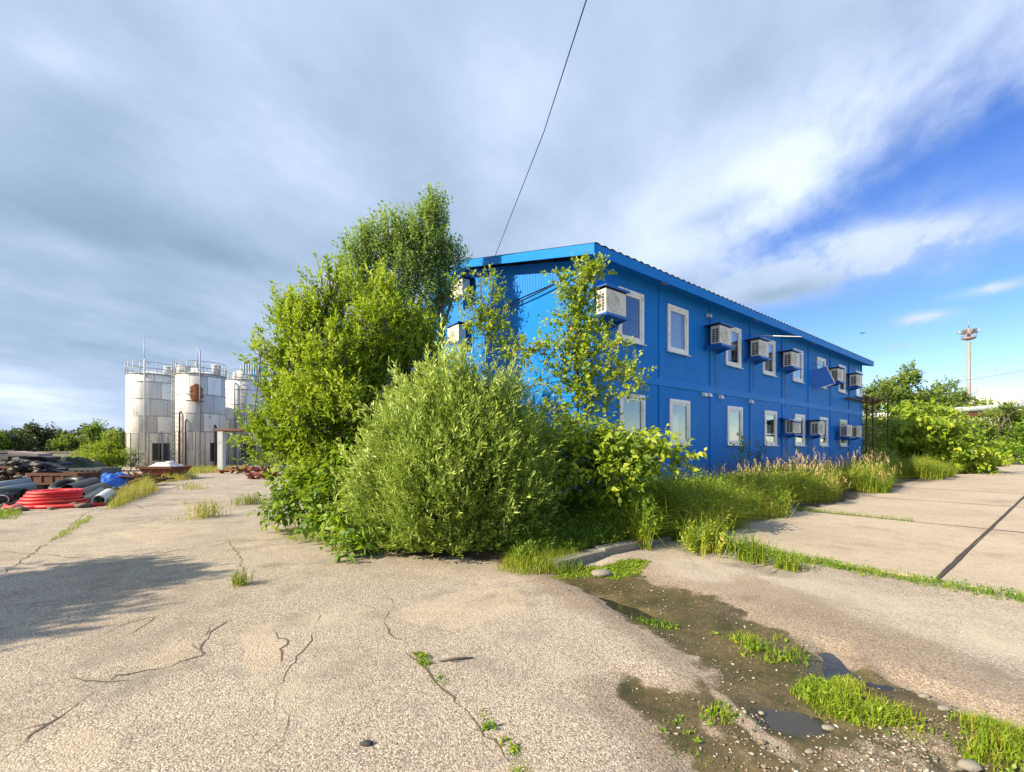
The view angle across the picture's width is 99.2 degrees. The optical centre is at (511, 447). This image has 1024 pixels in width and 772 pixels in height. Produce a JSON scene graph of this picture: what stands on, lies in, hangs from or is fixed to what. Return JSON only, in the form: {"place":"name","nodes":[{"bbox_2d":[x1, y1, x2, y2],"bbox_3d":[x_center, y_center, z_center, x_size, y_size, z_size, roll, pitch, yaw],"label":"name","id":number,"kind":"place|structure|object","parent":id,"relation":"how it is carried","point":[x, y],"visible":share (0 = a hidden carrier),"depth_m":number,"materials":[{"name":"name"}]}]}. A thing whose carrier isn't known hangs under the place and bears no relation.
{"place":"outdoors","nodes":[
{"label":"outdoors","id":0,"kind":"place"},
{"bbox_2d":[0,506,22,519],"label":"grass","id":1,"kind":"structure","parent":0,"point":[5,512],"depth_m":10.38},
{"bbox_2d":[187,464,242,473],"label":"grass","id":2,"kind":"structure","parent":0,"point":[206,469],"depth_m":28.56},
{"bbox_2d":[0,449,1023,771],"bbox_3d":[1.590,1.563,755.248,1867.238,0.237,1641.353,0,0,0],"label":"ground","id":3,"kind":"structure","parent":0,"point":[546,671],"depth_m":3.41,"materials":[{"name":"concrete"}]},
{"bbox_2d":[0,488,27,498],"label":"pipe","id":4,"kind":"object","parent":3,"relation":"on","point":[21,492],"visible":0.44,"depth_m":12.95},
{"bbox_2d":[0,478,31,486],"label":"pipe","id":5,"kind":"object","parent":3,"relation":"on","point":[14,482],"visible":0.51,"depth_m":13.81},
{"bbox_2d":[2,426,40,451],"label":"broadleaf tree","id":6,"kind":"object","parent":3,"relation":"on","point":[19,437],"visible":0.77,"depth_m":102.32,"materials":[{"name":"green plant"}]},
{"bbox_2d":[0,456,59,479],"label":"scrap rubble","id":7,"kind":"object","parent":3,"relation":"on","point":[38,465],"visible":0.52,"depth_m":16.69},
{"bbox_2d":[20,419,48,451],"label":"broadleaf tree","id":8,"kind":"object","parent":3,"relation":"on","point":[30,428],"visible":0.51,"depth_m":109.82,"materials":[{"name":"green plant"}]},
{"bbox_2d":[28,421,69,451],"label":"broadleaf tree","id":9,"kind":"object","parent":3,"relation":"on","point":[49,432],"visible":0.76,"depth_m":111.60,"materials":[{"name":"green plant"}]},
{"bbox_2d":[3,488,103,508],"bbox_3d":[-12.432,1.385,12.079,2.385,0.430,1.560,0,0,0],"label":"pipe coil","id":10,"kind":"object","parent":3,"relation":"on","point":[47,498],"visible":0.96,"depth_m":11.71,"materials":[{"name":"red plastic"}]},
{"bbox_2d":[41,431,78,451],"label":"broadleaf tree","id":11,"kind":"object","parent":3,"relation":"on","point":[62,445],"visible":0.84,"depth_m":105.05,"materials":[{"name":"green plant"}]},
{"bbox_2d":[0,485,119,510],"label":"yard rubble","id":12,"kind":"object","parent":3,"relation":"on","point":[81,505],"visible":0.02,"depth_m":11.66,"materials":[{"name":"stone"}]},
{"bbox_2d":[82,482,108,497],"bbox_3d":[-13.273,1.350,13.750,0.320,0.320,2.989,0,1,-33],"label":"pipe","id":13,"kind":"object","parent":12,"relation":"on","point":[92,488],"visible":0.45,"depth_m":13.71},
{"bbox_2d":[25,472,100,489],"bbox_3d":[-16.866,1.257,16.430,1.910,0.685,0.940,0,0,0],"label":"steel trough","id":14,"kind":"object","parent":3,"relation":"on","point":[43,480],"visible":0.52,"depth_m":16.00,"materials":[{"name":"metal"}]},
{"bbox_2d":[48,476,84,488],"bbox_3d":[-15.507,1.300,15.200,0.980,0.594,0.893,0,0,0],"label":"pipe","id":15,"kind":"object","parent":3,"relation":"on","point":[60,483],"visible":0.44,"depth_m":15.30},
{"bbox_2d":[61,477,99,487],"bbox_3d":[-14.549,1.247,14.750,0.300,0.300,2.943,0,1,-32],"label":"pipe","id":16,"kind":"object","parent":3,"relation":"on","point":[87,482],"visible":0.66,"depth_m":14.52,"materials":[{"name":"plastic"}]},
{"bbox_2d":[61,457,106,467],"bbox_3d":[-24.220,1.053,24.000,2.642,1.196,4.000,0,0,0],"label":"weed mound","id":17,"kind":"object","parent":3,"relation":"on","point":[80,462],"visible":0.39,"depth_m":23.80,"materials":[{"name":"green plant"}]},
{"bbox_2d":[69,467,121,474],"bbox_3d":[-18.247,1.228,19.155,1.214,0.744,1.240,0,0,-8],"label":"steel trough","id":18,"kind":"object","parent":3,"relation":"on","point":[109,470],"visible":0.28,"depth_m":18.72,"materials":[{"name":"metal"}]},
{"bbox_2d":[72,418,124,446],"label":"broadleaf tree","id":19,"kind":"object","parent":3,"relation":"on","point":[92,432],"visible":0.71,"depth_m":88.99,"materials":[{"name":"green plant"}]},
{"bbox_2d":[70,427,134,470],"bbox_3d":[-28.028,0.182,30.044,3.565,3.318,3.267,0,0,38],"label":"wild shrub","id":20,"kind":"object","parent":3,"relation":"on","point":[111,451],"visible":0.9,"depth_m":29.93,"materials":[{"name":"green plant"}]},
{"bbox_2d":[91,488,114,502],"bbox_3d":[-11.980,1.430,12.800,0.300,0.300,1.996,0,1,-37],"label":"pipe","id":21,"kind":"object","parent":3,"relation":"on","point":[103,494],"visible":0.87,"depth_m":12.51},
{"bbox_2d":[101,472,134,486],"bbox_3d":[-16.580,1.316,18.200,1.302,0.655,1.800,0,0,0],"label":"blue tarpaulin","id":22,"kind":"object","parent":3,"relation":"on","point":[110,479],"visible":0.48,"depth_m":17.82,"materials":[{"name":"plastic"}]},
{"bbox_2d":[104,472,159,510],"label":"grass","id":23,"kind":"structure","parent":3,"relation":"on","point":[141,489],"depth_m":14.01,"materials":[{"name":"plant"}]},
{"bbox_2d":[123,444,145,470],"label":"wild shrub","id":24,"kind":"object","parent":3,"relation":"on","point":[133,459],"visible":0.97,"depth_m":30.48,"materials":[{"name":"green plant"}]},
{"bbox_2d":[125,359,176,466],"bbox_3d":[-30.888,-2.888,37.471,3.691,8.976,3.585,0,0,34],"label":"storage silo","id":25,"kind":"object","parent":3,"relation":"on","point":[148,420],"visible":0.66,"depth_m":36.07,"materials":[{"name":"silver metal"}]},
{"bbox_2d":[135,461,191,477],"bbox_3d":[-17.876,1.148,22.470,1.800,0.944,1.460,0,0,0],"label":"rusty skip","id":26,"kind":"object","parent":3,"relation":"on","point":[170,467],"visible":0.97,"depth_m":21.94,"materials":[{"name":"red paint"}]},
{"bbox_2d":[157,470,197,483],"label":"grass","id":27,"kind":"structure","parent":3,"relation":"on","point":[185,476],"depth_m":21.77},
{"bbox_2d":[166,350,226,467],"bbox_3d":[-24.662,-2.935,34.305,3.642,9.070,3.704,0,0,-22],"label":"storage silo","id":28,"kind":"object","parent":3,"relation":"on","point":[199,413],"visible":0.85,"depth_m":33.08,"materials":[{"name":"silver metal"}]},
{"bbox_2d":[174,494,232,519],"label":"weed tuft","id":29,"kind":"object","parent":3,"relation":"on","point":[205,514],"visible":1,"depth_m":10.03,"materials":[{"name":"green plant"}]},
{"bbox_2d":[215,429,247,469],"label":"pipe bridge","id":30,"kind":"structure","parent":3,"relation":"on","point":[221,449],"depth_m":29.34,"materials":[{"name":"concrete"}]},
{"bbox_2d":[215,466,265,473],"bbox_3d":[-16.939,1.386,27.507,3.533,0.530,1.411,0,0,0],"label":"scrap heap","id":31,"kind":"object","parent":3,"relation":"on","point":[253,468],"visible":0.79,"depth_m":27.26,"materials":[{"name":"red paint"}]},
{"bbox_2d":[220,563,266,586],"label":"weed tuft","id":32,"kind":"object","parent":3,"relation":"on","point":[242,578],"visible":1,"depth_m":5.05,"materials":[{"name":"green plant"}]},
{"bbox_2d":[222,369,266,464],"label":"storage silo","id":33,"kind":"object","parent":3,"relation":"on","point":[237,389],"visible":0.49,"depth_m":40.81,"materials":[{"name":"silver metal"}]},
{"bbox_2d":[243,361,267,379],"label":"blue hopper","id":34,"kind":"object","parent":33,"relation":"on","point":[249,366],"visible":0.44,"depth_m":43.20,"materials":[{"name":"metal"}]},
{"bbox_2d":[227,492,267,506],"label":"weed tuft","id":35,"kind":"object","parent":3,"relation":"on","point":[248,500],"visible":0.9,"depth_m":12.27,"materials":[{"name":"green plant"}]},
{"bbox_2d":[224,329,299,519],"bbox_3d":[-5.104,-0.502,9.206,1.827,4.123,1.369,0,0,19],"label":"willow sapling","id":36,"kind":"object","parent":3,"relation":"on","point":[258,434],"visible":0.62,"depth_m":9.06,"materials":[{"name":"green plant"}]},
{"bbox_2d":[276,526,332,544],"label":"grass","id":37,"kind":"structure","parent":3,"relation":"on","point":[318,540],"depth_m":7.76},
{"bbox_2d":[247,441,387,547],"bbox_3d":[-3.185,0.862,7.843,3.653,2.010,1.819,0,0,38],"label":"knotweed clump","id":38,"kind":"object","parent":3,"relation":"on","point":[324,489],"visible":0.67,"depth_m":7.68,"materials":[{"name":"green plant"}]},
{"bbox_2d":[318,533,350,554],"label":"dock plant","id":39,"kind":"object","parent":3,"relation":"on","point":[327,543],"visible":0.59,"depth_m":6.66,"materials":[{"name":"green plant"}]},
{"bbox_2d":[237,250,456,524],"bbox_3d":[-3.494,-1.348,9.790,3.769,6.134,4.093,0,0,40],"label":"willow tree","id":40,"kind":"object","parent":3,"relation":"on","point":[313,411],"visible":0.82,"depth_m":8.92,"materials":[{"name":"green plant"}]},
{"bbox_2d":[332,528,384,563],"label":"dock plant","id":41,"kind":"object","parent":3,"relation":"on","point":[352,539],"visible":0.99,"depth_m":6.28,"materials":[{"name":"green plant"}]},
{"bbox_2d":[2,475,776,762],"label":"pavement cracks","id":42,"kind":"object","parent":3,"relation":"on","point":[429,673],"visible":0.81,"depth_m":3.22,"materials":[{"name":"concrete"}]},
{"bbox_2d":[327,180,472,373],"bbox_3d":[-3.030,-3.127,12.400,3.971,9.277,2.777,0,0,-32],"label":"poplar tree","id":43,"kind":"object","parent":3,"relation":"on","point":[411,246],"visible":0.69,"depth_m":12.19,"materials":[{"name":"green plant"}]},
{"bbox_2d":[0,424,864,451],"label":"distant woods","id":44,"kind":"object","parent":3,"relation":"on","point":[71,432],"visible":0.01,"depth_m":168.92,"materials":[{"name":"plant"}]},
{"bbox_2d":[332,313,577,558],"bbox_3d":[-0.885,-0.284,7.257,3.704,3.755,3.792,0,0,33],"label":"osier bush","id":45,"kind":"object","parent":3,"relation":"on","point":[450,449],"visible":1,"depth_m":6.41,"materials":[{"name":"green plant"}]},
{"bbox_2d":[412,651,497,730],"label":"grass","id":46,"kind":"structure","parent":3,"relation":"on","point":[423,654],"depth_m":2.99,"materials":[{"name":"plant"}]},
{"bbox_2d":[443,263,526,369],"bbox_3d":[-0.553,-1.291,9.529,1.864,5.737,1.133,0,0,0],"label":"poplar sapling","id":47,"kind":"object","parent":3,"relation":"on","point":[481,318],"visible":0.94,"depth_m":9.54,"materials":[{"name":"green plant"}]},
{"bbox_2d":[498,735,531,771],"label":"grass","id":48,"kind":"structure","parent":3,"relation":"on","point":[514,750],"depth_m":2.27,"materials":[{"name":"plant"}]},
{"bbox_2d":[486,534,599,575],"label":"grass","id":49,"kind":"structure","parent":3,"relation":"on","point":[539,563],"depth_m":5.77,"materials":[{"name":"plant"}]},
{"bbox_2d":[499,251,656,491],"bbox_3d":[1.268,-1.314,8.755,3.100,5.424,1.632,0,0,0],"label":"poplar sapling","id":50,"kind":"object","parent":3,"relation":"on","point":[580,348],"visible":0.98,"depth_m":8.76,"materials":[{"name":"green plant"}]},
{"bbox_2d":[493,495,689,561],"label":"bank weeds","id":51,"kind":"object","parent":3,"relation":"on","point":[568,527],"visible":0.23,"depth_m":6.86,"materials":[{"name":"plant"}]},
{"bbox_2d":[557,557,650,579],"bbox_3d":[1.279,1.608,5.769,1.564,0.104,0.729,0,0,-16],"label":"moss","id":52,"kind":"object","parent":3,"relation":"on","point":[617,571],"visible":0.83,"depth_m":5.80,"materials":[{"name":"green plant"}]},
{"bbox_2d":[548,535,671,570],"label":"broken kerb","id":53,"kind":"structure","parent":3,"relation":"on","point":[596,553],"depth_m":6.44,"materials":[{"name":"concrete"}]},
{"bbox_2d":[533,399,706,515],"bbox_3d":[1.643,0.292,7.858,3.278,2.388,2.244,0,0,0],"label":"broadleaf bush","id":54,"kind":"object","parent":3,"relation":"on","point":[604,449],"visible":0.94,"depth_m":7.43,"materials":[{"name":"green plant"}]},
{"bbox_2d":[413,242,873,495],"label":"blue building","id":55,"kind":"structure","parent":3,"relation":"on","point":[669,315],"depth_m":13.90,"materials":[{"name":"paint"}]},
{"bbox_2d":[445,321,471,357],"bbox_3d":[-1.883,-3.566,15.355,0.563,1.528,0.943,0,0,-38],"label":"air conditioner","id":56,"kind":"object","parent":55,"relation":"attached to","point":[459,331],"visible":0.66,"depth_m":15.09,"materials":[{"name":"blue paint"}]},
{"bbox_2d":[451,275,474,326],"bbox_3d":[-1.730,-4.905,15.158,0.563,1.849,0.943,0,0,-38],"label":"air conditioner","id":57,"kind":"object","parent":55,"relation":"attached to","point":[467,280],"visible":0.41,"depth_m":14.87,"materials":[{"name":"blue paint"}]},
{"bbox_2d":[495,0,586,255],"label":"overhead cable","id":58,"kind":"object","parent":55,"relation":"attached to","point":[550,110],"visible":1,"depth_m":7.21,"materials":[{"name":"black plastic"}]},
{"bbox_2d":[589,283,630,336],"bbox_3d":[2.418,-3.055,10.752,0.953,1.650,0.583,0,0,-38],"label":"air conditioner","id":59,"kind":"object","parent":55,"relation":"attached to","point":[612,300],"visible":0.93,"depth_m":10.53,"materials":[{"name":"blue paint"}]},
{"bbox_2d":[617,286,646,345],"bbox_3d":[3.202,-3.513,11.692,1.150,1.415,0.160,0,0,-38],"label":"window","id":60,"kind":"structure","parent":55,"relation":"in","point":[635,295],"depth_m":11.94,"materials":[{"name":"white plastic"}]},
{"bbox_2d":[619,392,644,441],"bbox_3d":[3.227,-0.775,11.752,1.090,1.350,0.095,0,0,-38],"label":"window","id":61,"kind":"structure","parent":55,"relation":"in","point":[641,402],"depth_m":11.97,"materials":[{"name":"white plastic"}]},
{"bbox_2d":[628,302,690,356],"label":"window","id":62,"kind":"structure","parent":55,"relation":"in","point":[677,317],"depth_m":13.32,"materials":[{"name":"white plastic"}]},
{"bbox_2d":[630,399,692,445],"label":"window","id":63,"kind":"structure","parent":55,"relation":"in","point":[634,407],"depth_m":13.38,"materials":[{"name":"white plastic"}]},
{"bbox_2d":[703,321,734,392],"bbox_3d":[6.701,-2.881,14.066,0.953,2.117,0.583,0,0,-38],"label":"air conditioner","id":64,"kind":"object","parent":55,"relation":"attached to","point":[720,337],"visible":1,"depth_m":13.86,"materials":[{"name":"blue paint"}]},
{"bbox_2d":[725,327,743,368],"bbox_3d":[7.704,-3.513,15.210,1.150,1.415,0.215,0,0,-38],"label":"window","id":65,"kind":"structure","parent":55,"relation":"in","point":[735,332],"depth_m":15.43,"materials":[{"name":"white plastic"}]},
{"bbox_2d":[727,406,742,445],"bbox_3d":[7.792,-0.762,15.284,1.150,1.375,0.225,0,0,-38],"label":"window","id":66,"kind":"structure","parent":55,"relation":"in","point":[732,436],"depth_m":15.42,"materials":[{"name":"white plastic"}]},
{"bbox_2d":[728,338,777,376],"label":"window","id":67,"kind":"structure","parent":55,"relation":"in","point":[768,367],"depth_m":17.21,"materials":[{"name":"white plastic"}]},
{"bbox_2d":[730,410,776,445],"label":"window","id":68,"kind":"structure","parent":55,"relation":"in","point":[733,414],"depth_m":17.32,"materials":[{"name":"white plastic"}]},
{"bbox_2d":[744,336,771,388],"bbox_3d":[8.911,-3.052,15.776,0.953,1.715,0.583,0,0,-38],"label":"air conditioner","id":69,"kind":"object","parent":55,"relation":"attached to","point":[759,349],"visible":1,"depth_m":15.58,"materials":[{"name":"blue paint"}]},
{"bbox_2d":[766,414,804,445],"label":"window","id":70,"kind":"structure","parent":55,"relation":"in","point":[768,417],"depth_m":19.10,"materials":[{"name":"white plastic"}]},
{"bbox_2d":[777,349,801,407],"bbox_3d":[11.165,-2.757,17.520,0.953,2.227,0.583,0,0,-38],"label":"air conditioner","id":71,"kind":"object","parent":55,"relation":"attached to","point":[790,360],"visible":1,"depth_m":17.32,"materials":[{"name":"blue paint"}]},
{"bbox_2d":[779,418,803,451],"bbox_3d":[11.322,-0.533,17.643,0.953,1.390,0.585,0,0,-38],"label":"air conditioner","id":72,"kind":"object","parent":55,"relation":"attached to","point":[793,427],"visible":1,"depth_m":17.40,"materials":[{"name":"blue paint"}]},
{"bbox_2d":[805,420,827,438],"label":"air conditioner","id":73,"kind":"object","parent":55,"relation":"attached to","point":[817,428],"visible":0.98,"depth_m":19.06,"materials":[{"name":"blue paint"}]},
{"bbox_2d":[810,362,834,388],"bbox_3d":[13.884,-3.274,19.722,1.128,1.291,0.541,0,0,-2],"label":"loose panel","id":74,"kind":"object","parent":55,"relation":"attached to","point":[822,377],"visible":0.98,"depth_m":19.61,"materials":[{"name":"blue paint"}]},
{"bbox_2d":[828,366,845,386],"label":"air conditioner","id":75,"kind":"object","parent":55,"relation":"attached to","point":[837,373],"visible":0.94,"depth_m":20.60,"materials":[{"name":"blue paint"}]},
{"bbox_2d":[835,425,854,449],"bbox_3d":[16.576,-0.516,21.706,0.953,1.244,0.583,0,0,-38],"label":"air conditioner","id":76,"kind":"object","parent":55,"relation":"attached to","point":[845,431],"visible":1,"depth_m":21.46,"materials":[{"name":"blue paint"}]},
{"bbox_2d":[846,372,863,390],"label":"air conditioner","id":77,"kind":"object","parent":55,"relation":"attached to","point":[855,381],"visible":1,"depth_m":22.37,"materials":[{"name":"blue paint"}]},
{"bbox_2d":[653,709,714,768],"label":"grass","id":78,"kind":"structure","parent":3,"relation":"on","point":[664,729],"depth_m":2.49,"materials":[{"name":"plant"}]},
{"bbox_2d":[660,496,759,537],"bbox_3d":[3.170,1.204,7.981,2.126,0.790,2.009,0,0,-24],"label":"weed tuft","id":79,"kind":"object","parent":3,"relation":"on","point":[690,515],"visible":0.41,"depth_m":7.70,"materials":[{"name":"green plant"}]},
{"bbox_2d":[697,696,742,728],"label":"grass","id":80,"kind":"structure","parent":3,"relation":"on","point":[709,710],"depth_m":2.65,"materials":[{"name":"plant"}]},
{"bbox_2d":[675,512,769,557],"bbox_3d":[2.956,1.262,6.598,1.618,0.668,1.513,0,0,-25],"label":"weed tuft","id":81,"kind":"object","parent":3,"relation":"on","point":[702,537],"visible":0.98,"depth_m":6.59,"materials":[{"name":"green plant"}]},
{"bbox_2d":[730,432,753,464],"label":"seedling","id":82,"kind":"object","parent":3,"relation":"on","point":[740,449],"visible":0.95,"depth_m":14.22,"materials":[{"name":"green plant"}]},
{"bbox_2d":[726,529,783,567],"bbox_3d":[3.431,1.358,6.057,1.005,0.477,1.012,0,0,0],"label":"weed tuft","id":83,"kind":"object","parent":3,"relation":"on","point":[751,553],"visible":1,"depth_m":6.10,"materials":[{"name":"green plant"}]},
{"bbox_2d":[742,437,775,472],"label":"larch seedling","id":84,"kind":"object","parent":3,"relation":"on","point":[760,457],"visible":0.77,"depth_m":14.52,"materials":[{"name":"green plant"}]},
{"bbox_2d":[549,442,974,569],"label":"tall grass","id":85,"kind":"structure","parent":3,"relation":"on","point":[861,486],"depth_m":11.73,"materials":[{"name":"plant"}]},
{"bbox_2d":[599,598,981,771],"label":"puddle water","id":86,"kind":"structure","parent":3,"relation":"on","point":[796,724],"depth_m":2.74,"materials":[{"name":"grey liquid"}]},
{"bbox_2d":[771,546,826,573],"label":"weed tuft","id":87,"kind":"object","parent":3,"relation":"on","point":[788,562],"visible":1,"depth_m":5.71,"materials":[{"name":"green plant"}]},
{"bbox_2d":[845,396,889,460],"bbox_3d":[19.126,-0.689,23.380,4.407,4.377,0.900,0,0,-38],"label":"fire escape","id":88,"kind":"object","parent":3,"relation":"on","point":[872,400],"visible":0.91,"depth_m":22.55,"materials":[{"name":"metal"}]},
{"bbox_2d":[862,407,900,454],"bbox_3d":[26.719,-0.709,32.590,6.918,4.704,3.488,0,0,-27],"label":"broadleaf tree","id":89,"kind":"object","parent":3,"relation":"on","point":[869,433],"visible":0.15,"depth_m":32.41,"materials":[{"name":"green plant"}]},
{"bbox_2d":[862,446,902,461],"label":"wild shrub","id":90,"kind":"object","parent":3,"relation":"on","point":[883,454],"visible":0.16,"depth_m":24.39,"materials":[{"name":"green plant"}]},
{"bbox_2d":[862,375,908,419],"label":"broadleaf tree","id":91,"kind":"object","parent":3,"relation":"on","point":[892,393],"visible":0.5,"depth_m":59.82,"materials":[{"name":"green plant"}]},
{"bbox_2d":[875,359,955,415],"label":"broadleaf tree","id":92,"kind":"object","parent":3,"relation":"on","point":[907,378],"visible":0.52,"depth_m":60.44,"materials":[{"name":"green plant"}]},
{"bbox_2d":[862,397,1022,474],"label":"lime bush","id":93,"kind":"object","parent":3,"relation":"on","point":[917,432],"visible":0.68,"depth_m":26.79,"materials":[{"name":"green plant"}]},
{"bbox_2d":[863,402,1023,456],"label":"pipeline","id":94,"kind":"object","parent":3,"relation":"on","point":[976,409],"visible":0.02,"depth_m":52.41,"materials":[{"name":"metal"}]},
{"bbox_2d":[915,375,993,422],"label":"broadleaf tree","id":95,"kind":"object","parent":3,"relation":"on","point":[960,399],"visible":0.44,"depth_m":63.08,"materials":[{"name":"green plant"}]},
{"bbox_2d":[957,319,980,402],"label":"light mast","id":96,"kind":"object","parent":3,"relation":"on","point":[968,332],"visible":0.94,"depth_m":89.76,"materials":[{"name":"metal"}]},
{"bbox_2d":[957,759,983,771],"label":"stone","id":97,"kind":"object","parent":3,"relation":"on","point":[970,765],"visible":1,"depth_m":2.25,"materials":[{"name":"stone"}]},
{"bbox_2d":[966,399,1023,457],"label":"broadleaf tree","id":98,"kind":"object","parent":3,"relation":"on","point":[994,428],"visible":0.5,"depth_m":43.05,"materials":[{"name":"green plant"}]},
{"bbox_2d":[970,386,1023,456],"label":"salt heap","id":99,"kind":"object","parent":3,"relation":"on","point":[1001,395],"visible":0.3,"depth_m":82.97,"materials":[{"name":"white"}]},
{"bbox_2d":[984,409,1023,461],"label":"broadleaf tree","id":100,"kind":"object","parent":3,"relation":"on","point":[1018,449],"visible":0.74,"depth_m":41.04,"materials":[{"name":"green plant"}]},
{"bbox_2d":[0,0,1023,447],"label":"sky","id":101,"kind":"structure","parent":0,"point":[835,172],"materials":[{"name":"blue"}]},
{"bbox_2d":[631,615,678,630],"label":"grass","id":102,"kind":"structure","parent":0,"point":[665,624],"depth_m":4.01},
{"bbox_2d":[709,629,810,667],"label":"grass","id":103,"kind":"structure","parent":0,"point":[752,646],"depth_m":3.49,"materials":[{"name":"plant"}]},
{"bbox_2d":[541,563,1020,771],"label":"loose gravel","id":104,"kind":"structure","parent":0,"point":[847,769],"depth_m":2.42,"materials":[{"name":"gravel"}]},
{"bbox_2d":[789,672,929,742],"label":"grass","id":105,"kind":"structure","parent":0,"point":[833,697],"depth_m":2.72,"materials":[{"name":"plant"}]},
{"bbox_2d":[713,463,1023,595],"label":"concrete pavement","id":106,"kind":"structure","parent":0,"point":[993,556],"depth_m":8.21,"materials":[{"name":"concrete"}]},
{"bbox_2d":[659,520,1023,603],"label":"joint grass","id":107,"kind":"structure","parent":106,"relation":"on","point":[835,564],"depth_m":5.43,"materials":[{"name":"plant"}]},
{"bbox_2d":[795,506,913,521],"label":"joint grass","id":108,"kind":"structure","parent":106,"relation":"on","point":[852,514],"depth_m":10.14,"materials":[{"name":"plant"}]},
{"bbox_2d":[814,473,1023,578],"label":"pavement joint","id":109,"kind":"object","parent":106,"relation":"on","point":[956,560],"visible":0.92,"depth_m":7.37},
{"bbox_2d":[922,705,1023,771],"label":"grass","id":110,"kind":"structure","parent":0,"point":[1005,738],"depth_m":2.37,"materials":[{"name":"plant"}]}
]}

